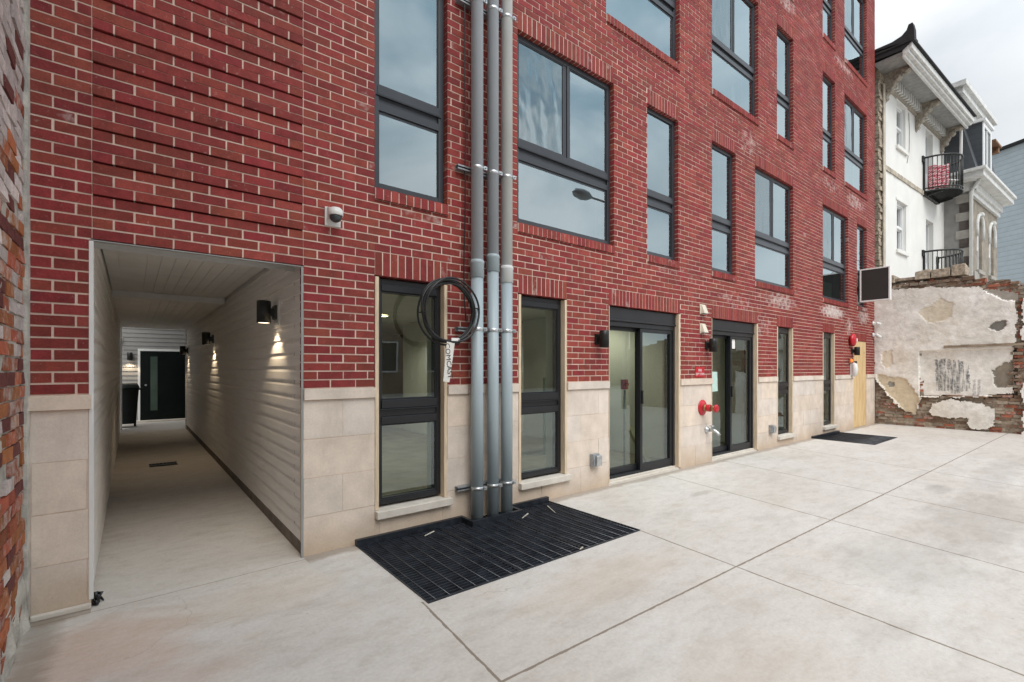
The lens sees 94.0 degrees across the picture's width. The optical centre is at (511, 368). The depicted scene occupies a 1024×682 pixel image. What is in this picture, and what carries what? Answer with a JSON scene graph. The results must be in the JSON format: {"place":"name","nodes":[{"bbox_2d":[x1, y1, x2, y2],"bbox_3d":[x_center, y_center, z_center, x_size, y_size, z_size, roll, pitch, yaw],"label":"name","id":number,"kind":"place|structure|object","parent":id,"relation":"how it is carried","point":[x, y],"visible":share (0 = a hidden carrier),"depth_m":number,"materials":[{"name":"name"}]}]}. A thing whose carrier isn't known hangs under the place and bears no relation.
{"place":"outdoors","nodes":[
{"label":"outdoors","id":0,"kind":"place"},
{"bbox_2d":[122,327,184,422],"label":"courtyard house","id":1,"kind":"structure","parent":0,"point":[154,368],"depth_m":13.18,"materials":[{"name":"grey"}]},
{"bbox_2d":[127,352,132,359],"bbox_3d":[-10.235,-0.320,12.786,0.120,0.200,0.162,0,0,-39],"label":"wall light","id":2,"kind":"object","parent":1,"relation":"attached to","point":[129,355],"visible":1,"depth_m":12.72,"materials":[{"name":"black paint"}]},
{"bbox_2d":[136,349,184,422],"bbox_3d":[-9.617,0.465,13.206,1.255,1.990,0.282,0,0,-39],"label":"door","id":3,"kind":"structure","parent":1,"relation":"in","point":[161,372],"depth_m":13.23,"materials":[{"name":"black metal"}]},
{"bbox_2d":[5,420,1023,681],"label":"ground","id":4,"kind":"structure","parent":0,"point":[899,556],"depth_m":3.15,"materials":[{"name":"concrete"}]},
{"bbox_2d":[0,0,30,681],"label":"old brick wall","id":5,"kind":"structure","parent":4,"relation":"on","point":[15,278],"depth_m":2.48,"materials":[{"name":"red brick"}]},
{"bbox_2d":[91,591,104,605],"bbox_3d":[-2.581,1.419,2.970,0.070,0.088,0.104,0,0,-6],"label":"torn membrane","id":6,"kind":"object","parent":4,"relation":"on","point":[97,596],"visible":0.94,"depth_m":2.94,"materials":[{"name":"black plastic"}]},
{"bbox_2d":[122,383,143,425],"bbox_3d":[-9.491,0.920,11.774,0.655,1.078,0.654,0,0,-39],"label":"wheelie bin","id":7,"kind":"object","parent":4,"relation":"on","point":[130,392],"visible":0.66,"depth_m":11.60,"materials":[{"name":"black plastic"}]},
{"bbox_2d":[149,461,176,466],"bbox_3d":[-5.272,1.452,7.218,0.340,0.011,0.240,0,0,-39],"label":"floor drain","id":8,"kind":"object","parent":4,"relation":"on","point":[163,464],"visible":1,"depth_m":7.21,"materials":[{"name":"black metal"}]},
{"bbox_2d":[28,0,874,622],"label":"brick building","id":9,"kind":"structure","parent":4,"relation":"on","point":[198,168],"depth_m":5.15,"materials":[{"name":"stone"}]},
{"bbox_2d":[180,345,188,355],"bbox_3d":[-7.591,-0.410,11.061,0.181,0.230,0.200,0,0,-39],"label":"wall light","id":10,"kind":"object","parent":9,"relation":"attached to","point":[183,350],"visible":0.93,"depth_m":11.02,"materials":[{"name":"black paint"}]},
{"bbox_2d":[202,331,215,345],"bbox_3d":[-4.834,-0.470,7.605,0.181,0.230,0.200,0,0,-39],"label":"wall light","id":11,"kind":"object","parent":9,"relation":"attached to","point":[207,338],"visible":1,"depth_m":7.56,"materials":[{"name":"black paint"}]},
{"bbox_2d":[257,299,280,325],"bbox_3d":[-2.203,-0.505,4.306,0.181,0.230,0.200,0,0,-39],"label":"wall light","id":12,"kind":"object","parent":9,"relation":"attached to","point":[266,312],"visible":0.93,"depth_m":4.26,"materials":[{"name":"black paint"}]},
{"bbox_2d":[325,206,342,227],"bbox_3d":[-1.391,-1.205,3.761,0.125,0.150,0.141,0,0,-39],"label":"security camera","id":13,"kind":"object","parent":9,"relation":"attached to","point":[333,216],"visible":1,"depth_m":3.73,"materials":[{"name":"white plastic"}]},
{"bbox_2d":[374,0,447,214],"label":"window","id":14,"kind":"structure","parent":9,"relation":"in","point":[391,105],"depth_m":4.40,"materials":[{"name":"grey metal"}]},
{"bbox_2d":[374,252,452,519],"bbox_3d":[-0.948,0.144,4.364,0.740,2.264,0.355,0,0,-39],"label":"window","id":15,"kind":"structure","parent":9,"relation":"in","point":[431,408],"depth_m":4.34,"materials":[{"name":"black metal"}]},
{"bbox_2d":[463,0,466,321],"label":"riser cable","id":16,"kind":"object","parent":9,"relation":"attached to","point":[465,164],"visible":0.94,"depth_m":4.54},
{"bbox_2d":[455,0,500,27],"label":"strut channel","id":17,"kind":"object","parent":9,"relation":"attached to","point":[466,2],"visible":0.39,"depth_m":4.58,"materials":[{"name":"metal"}]},
{"bbox_2d":[455,164,500,183],"bbox_3d":[-0.278,-1.900,4.703,0.630,0.042,0.060,0,0,-39],"label":"strut channel","id":18,"kind":"object","parent":9,"relation":"attached to","point":[460,168],"visible":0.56,"depth_m":4.56,"materials":[{"name":"metal"}]},
{"bbox_2d":[455,478,500,491],"bbox_3d":[-0.278,1.140,4.703,0.630,0.042,0.060,0,0,-39],"label":"strut channel","id":19,"kind":"object","parent":9,"relation":"attached to","point":[459,488],"visible":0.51,"depth_m":4.56,"materials":[{"name":"metal"}]},
{"bbox_2d":[455,327,500,333],"bbox_3d":[-0.278,-0.370,4.703,0.630,0.042,0.060,0,0,-39],"label":"strut channel","id":20,"kind":"object","parent":9,"relation":"attached to","point":[460,329],"visible":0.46,"depth_m":4.54,"materials":[{"name":"metal"}]},
{"bbox_2d":[518,274,571,489],"bbox_3d":[0.283,0.144,5.346,0.750,2.264,0.355,0,0,-39],"label":"window","id":21,"kind":"structure","parent":9,"relation":"in","point":[552,401],"depth_m":5.44,"materials":[{"name":"black metal"}]},
{"bbox_2d":[517,10,614,253],"bbox_3d":[0.582,-2.598,5.605,1.560,2.330,0.323,0,0,-39],"label":"window","id":22,"kind":"structure","parent":9,"relation":"in","point":[545,75],"depth_m":5.46,"materials":[{"name":"glass"}]},
{"bbox_2d":[590,453,601,466],"bbox_3d":[1.006,1.100,5.710,0.135,0.150,0.083,0,0,-39],"label":"outlet box","id":23,"kind":"object","parent":9,"relation":"attached to","point":[595,459],"visible":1,"depth_m":5.68,"materials":[{"name":"metal"}]},
{"bbox_2d":[595,330,608,346],"bbox_3d":[1.089,-0.350,5.723,0.116,0.200,0.160,0,0,-39],"label":"wall light","id":24,"kind":"object","parent":9,"relation":"attached to","point":[602,338],"visible":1,"depth_m":5.67,"materials":[{"name":"black paint"}]},
{"bbox_2d":[623,390,624,464],"bbox_3d":[1.595,0.875,6.773,0.028,1.130,0.028,0,0,29],"label":"alarm post","id":25,"kind":"object","parent":9,"relation":"on","point":[623,427],"visible":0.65,"depth_m":6.76,"materials":[{"name":"metal"}]},
{"bbox_2d":[621,379,628,388],"bbox_3d":[1.604,0.230,6.761,0.100,0.140,0.090,0,0,-39],"label":"alarm pull","id":26,"kind":"object","parent":25,"relation":"attached to","point":[624,384],"visible":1,"depth_m":6.74,"materials":[{"name":"red plastic"}]},
{"bbox_2d":[606,0,680,71],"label":"window","id":27,"kind":"structure","parent":9,"relation":"in","point":[666,9],"depth_m":6.78,"materials":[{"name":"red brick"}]},
{"bbox_2d":[608,289,679,484],"bbox_3d":[1.725,0.236,6.529,1.580,2.448,0.304,0,0,-39],"label":"sliding door","id":28,"kind":"structure","parent":9,"relation":"in","point":[638,321],"depth_m":6.52,"materials":[{"name":"black metal"}]},
{"bbox_2d":[647,88,678,268],"bbox_3d":[2.020,-2.598,6.752,0.740,2.330,0.323,0,0,-39],"label":"window","id":29,"kind":"structure","parent":9,"relation":"in","point":[663,203],"depth_m":6.88,"materials":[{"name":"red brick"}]},
{"bbox_2d":[695,367,703,376],"bbox_3d":[2.845,0.055,7.226,0.250,0.150,0.007,0,0,-39],"label":"fire sign","id":30,"kind":"object","parent":9,"relation":"attached to","point":[699,371],"visible":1,"depth_m":7.22,"materials":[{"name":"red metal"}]},
{"bbox_2d":[700,304,708,314],"bbox_3d":[2.920,-0.895,7.244,0.150,0.150,0.072,0,0,-39],"label":"wall vent","id":31,"kind":"object","parent":9,"relation":"attached to","point":[703,310],"depth_m":7.22,"materials":[{"name":"beige plastic"}]},
{"bbox_2d":[700,323,708,333],"bbox_3d":[2.920,-0.605,7.244,0.150,0.150,0.072,0,0,-39],"label":"wall vent","id":32,"kind":"object","parent":9,"relation":"attached to","point":[703,328],"depth_m":7.22,"materials":[{"name":"beige plastic"}]},
{"bbox_2d":[698,400,718,414],"bbox_3d":[2.973,0.600,7.177,0.240,0.240,0.243,0,0,-39],"label":"fire connection","id":33,"kind":"object","parent":9,"relation":"attached to","point":[703,407],"visible":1,"depth_m":7.19,"materials":[{"name":"red metal"}]},
{"bbox_2d":[705,338,716,351],"bbox_3d":[3.051,-0.350,7.288,0.116,0.200,0.160,0,0,-39],"label":"wall light","id":34,"kind":"object","parent":9,"relation":"attached to","point":[710,345],"visible":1,"depth_m":7.23,"materials":[{"name":"black paint"}]},
{"bbox_2d":[705,425,720,435],"bbox_3d":[3.066,0.952,7.276,0.118,0.161,0.204,0,0,-39],"label":"hose tap","id":35,"kind":"object","parent":9,"relation":"attached to","point":[708,429],"visible":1,"depth_m":7.28,"materials":[{"name":"metal"}]},
{"bbox_2d":[712,128,736,281],"bbox_3d":[3.334,-2.598,7.800,0.760,2.330,0.323,0,0,-39],"label":"window","id":36,"kind":"structure","parent":9,"relation":"in","point":[722,223],"depth_m":7.95,"materials":[{"name":"grey metal"}]},
{"bbox_2d":[711,305,757,460],"bbox_3d":[3.637,0.236,8.053,1.570,2.448,0.304,0,0,-39],"label":"sliding door","id":37,"kind":"structure","parent":9,"relation":"in","point":[727,330],"depth_m":8.13,"materials":[{"name":"black metal"}]},
{"bbox_2d":[712,372,717,391],"bbox_3d":[3.297,0.220,7.786,0.225,0.330,0.003,0,0,-39],"label":"paper notice","id":38,"kind":"object","parent":37,"relation":"attached to","point":[715,383],"visible":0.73,"depth_m":7.79,"materials":[{"name":"white paper"}]},
{"bbox_2d":[732,339,734,348],"bbox_3d":[3.740,-0.420,8.060,0.100,0.180,0.003,0,0,-39],"label":"window sticker","id":39,"kind":"object","parent":37,"relation":"attached to","point":[733,343],"depth_m":8.06,"materials":[{"name":"white paper"}]},
{"bbox_2d":[712,0,758,125],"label":"window","id":40,"kind":"structure","parent":9,"relation":"in","point":[723,11],"depth_m":8.11,"materials":[{"name":"glass"}]},
{"bbox_2d":[769,425,775,433],"bbox_3d":[4.751,1.110,8.697,0.135,0.150,0.083,0,0,-39],"label":"outlet box","id":41,"kind":"object","parent":9,"relation":"attached to","point":[772,428],"visible":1,"depth_m":8.66,"materials":[{"name":"metal"}]},
{"bbox_2d":[755,154,794,294],"bbox_3d":[4.803,-2.598,8.972,1.620,2.330,0.323,0,0,-39],"label":"window","id":42,"kind":"structure","parent":9,"relation":"in","point":[768,177],"depth_m":8.91,"materials":[{"name":"grey metal"}]},
{"bbox_2d":[777,13,794,149],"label":"window","id":43,"kind":"structure","parent":9,"relation":"in","point":[783,39],"depth_m":9.39,"materials":[{"name":"glass"}]},
{"bbox_2d":[777,315,796,439],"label":"window","id":44,"kind":"structure","parent":9,"relation":"in","point":[784,335],"depth_m":9.36,"materials":[{"name":"black metal"}]},
{"bbox_2d":[822,62,835,178],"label":"window","id":45,"kind":"structure","parent":9,"relation":"in","point":[828,81],"depth_m":10.81,"materials":[{"name":"glass"}]},
{"bbox_2d":[823,0,835,50],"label":"window","id":46,"kind":"structure","parent":9,"relation":"in","point":[827,4],"depth_m":10.81,"materials":[{"name":"glass"}]},
{"bbox_2d":[822,323,837,429],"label":"window","id":47,"kind":"structure","parent":9,"relation":"in","point":[828,347],"depth_m":10.77,"materials":[{"name":"black metal"}]},
{"bbox_2d":[823,195,848,307],"bbox_3d":[7.266,-2.598,10.936,1.600,2.330,0.323,0,0,-39],"label":"window","id":48,"kind":"structure","parent":9,"relation":"in","point":[834,214],"depth_m":11.01,"materials":[{"name":"grey glass"}]},
{"bbox_2d":[849,334,857,345],"bbox_3d":[8.127,-0.670,11.365,0.300,0.300,0.123,0,0,-39],"label":"fire alarm","id":49,"kind":"object","parent":9,"relation":"attached to","point":[853,339],"visible":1,"depth_m":11.30,"materials":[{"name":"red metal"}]},
{"bbox_2d":[850,361,857,376],"bbox_3d":[8.161,0.018,11.373,0.145,0.376,0.153,0,0,-39],"label":"emergency light","id":50,"kind":"object","parent":9,"relation":"attached to","point":[854,369],"visible":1,"depth_m":11.34,"materials":[{"name":"white plastic"}]},
{"bbox_2d":[851,347,859,354],"bbox_3d":[8.226,-0.410,11.416,0.116,0.200,0.160,0,0,-39],"label":"wall light","id":51,"kind":"object","parent":9,"relation":"attached to","point":[855,351],"visible":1,"depth_m":11.38,"materials":[{"name":"black paint"}]},
{"bbox_2d":[844,85,867,200],"bbox_3d":[8.333,-5.462,11.788,1.630,2.371,0.323,0,0,-39],"label":"window","id":52,"kind":"structure","parent":9,"relation":"in","point":[855,111],"depth_m":11.88,"materials":[{"name":"glass"}]},
{"bbox_2d":[844,0,867,87],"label":"window","id":53,"kind":"structure","parent":9,"relation":"in","point":[854,9],"depth_m":11.84,"materials":[{"name":"glass"}]},
{"bbox_2d":[853,332,865,427],"bbox_3d":[8.627,0.291,11.908,0.980,2.318,0.100,0,0,-39],"label":"boarded door","id":54,"kind":"structure","parent":9,"relation":"in","point":[859,403],"depth_m":11.92,"materials":[{"name":"brown wood"}]},
{"bbox_2d":[857,215,867,311],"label":"window","id":55,"kind":"structure","parent":9,"relation":"in","point":[861,223],"depth_m":12.21,"materials":[{"name":"grey metal"}]},
{"bbox_2d":[857,253,891,302],"bbox_3d":[8.671,-2.232,11.471,0.367,1.224,0.641,0,0,-39],"label":"projecting sign","id":56,"kind":"object","parent":9,"relation":"attached to","point":[874,284],"visible":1,"depth_m":11.49,"materials":[{"name":"black paint"}]},
{"bbox_2d":[872,333,881,338],"bbox_3d":[9.502,-0.848,12.440,0.232,0.154,0.120,0,0,16],"label":"security camera","id":57,"kind":"object","parent":9,"relation":"attached to","point":[876,335],"visible":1,"depth_m":12.41,"materials":[{"name":"white plastic"}]},
{"bbox_2d":[355,496,639,603],"bbox_3d":[-0.069,1.460,4.111,2.140,0.100,1.243,0,0,-39],"label":"floor grate","id":58,"kind":"object","parent":4,"relation":"on","point":[449,557],"visible":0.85,"depth_m":3.95,"materials":[{"name":"metal"}]},
{"bbox_2d":[470,0,486,519],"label":"conduit pipe","id":59,"kind":"object","parent":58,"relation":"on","point":[478,168],"visible":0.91,"depth_m":4.49,"materials":[{"name":"grey plastic"}]},
{"bbox_2d":[417,277,479,381],"bbox_3d":[-0.523,-0.344,4.310,0.718,0.939,0.138,0,0,-39],"label":"cable coil","id":60,"kind":"object","parent":59,"relation":"hanging from","point":[423,300],"visible":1,"depth_m":4.22,"materials":[{"name":"rubber"}]},
{"bbox_2d":[486,0,501,516],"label":"conduit pipe","id":61,"kind":"object","parent":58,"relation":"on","point":[494,10],"visible":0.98,"depth_m":4.61,"materials":[{"name":"grey plastic"}]},
{"bbox_2d":[500,0,515,513],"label":"conduit pipe","id":62,"kind":"object","parent":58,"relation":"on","point":[508,177],"visible":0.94,"depth_m":4.72,"materials":[{"name":"grey plastic"}]},
{"bbox_2d":[811,430,897,444],"bbox_3d":[7.165,1.462,9.980,1.550,0.095,1.088,0,0,-39],"label":"floor grate","id":63,"kind":"object","parent":4,"relation":"on","point":[837,435],"visible":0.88,"depth_m":10.00,"materials":[{"name":"metal"}]},
{"bbox_2d":[875,22,976,418],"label":"white house","id":64,"kind":"structure","parent":4,"relation":"on","point":[922,107],"depth_m":13.97,"materials":[{"name":"paint"}]},
{"bbox_2d":[896,98,908,155],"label":"window","id":65,"kind":"structure","parent":64,"relation":"in","point":[899,112],"depth_m":14.16,"materials":[{"name":"white plastic"}]},
{"bbox_2d":[896,196,908,256],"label":"window","id":66,"kind":"structure","parent":64,"relation":"in","point":[899,249],"depth_m":14.20,"materials":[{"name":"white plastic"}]},
{"bbox_2d":[926,135,927,190],"bbox_3d":[13.434,-6.590,15.621,0.776,2.136,0.100,0,0,-36],"label":"door","id":67,"kind":"structure","parent":64,"relation":"in","point":[926,135],"depth_m":15.78,"materials":[{"name":"white plastic"}]},
{"bbox_2d":[926,223,928,268],"bbox_3d":[13.474,-3.670,15.652,0.796,2.216,0.100,0,0,-36],"label":"door","id":68,"kind":"structure","parent":64,"relation":"in","point":[927,225],"depth_m":15.83,"materials":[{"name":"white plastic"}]},
{"bbox_2d":[922,153,963,204],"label":"round balcony","id":69,"kind":"structure","parent":64,"relation":"attached to","point":[937,196],"depth_m":14.97,"materials":[{"name":"black paint"}]},
{"bbox_2d":[928,163,948,189],"bbox_3d":[13.319,-5.995,14.900,0.520,0.750,0.070,0,0,26],"label":"patterned cloth","id":70,"kind":"object","parent":69,"relation":"hanging from","point":[939,175],"visible":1,"depth_m":14.88,"materials":[{"name":"red fabric"}]},
{"bbox_2d":[922,249,963,269],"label":"round balcony","id":71,"kind":"structure","parent":64,"relation":"attached to","point":[960,257],"depth_m":14.92,"materials":[{"name":"black paint"}]},
{"bbox_2d":[874,263,1023,434],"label":"ruined wall","id":72,"kind":"structure","parent":4,"relation":"on","point":[949,349],"depth_m":11.43,"materials":[{"name":"paint"}]},
{"bbox_2d":[944,78,1016,281],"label":"mansard house","id":73,"kind":"structure","parent":4,"relation":"on","point":[973,210],"depth_m":16.28,"materials":[{"name":"paint"}]},
{"bbox_2d":[976,212,985,275],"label":"window","id":74,"kind":"structure","parent":73,"relation":"in","point":[981,215],"depth_m":16.76,"materials":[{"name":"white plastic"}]},
{"bbox_2d":[988,221,996,280],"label":"window","id":75,"kind":"structure","parent":73,"relation":"in","point":[993,223],"depth_m":17.81,"materials":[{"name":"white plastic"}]},
{"bbox_2d":[875,0,1023,145],"label":"sky","id":76,"kind":"structure","parent":0,"point":[981,42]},
{"bbox_2d":[992,138,1023,284],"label":"blue house","id":77,"kind":"structure","parent":0,"point":[1008,163],"depth_m":29.33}
]}

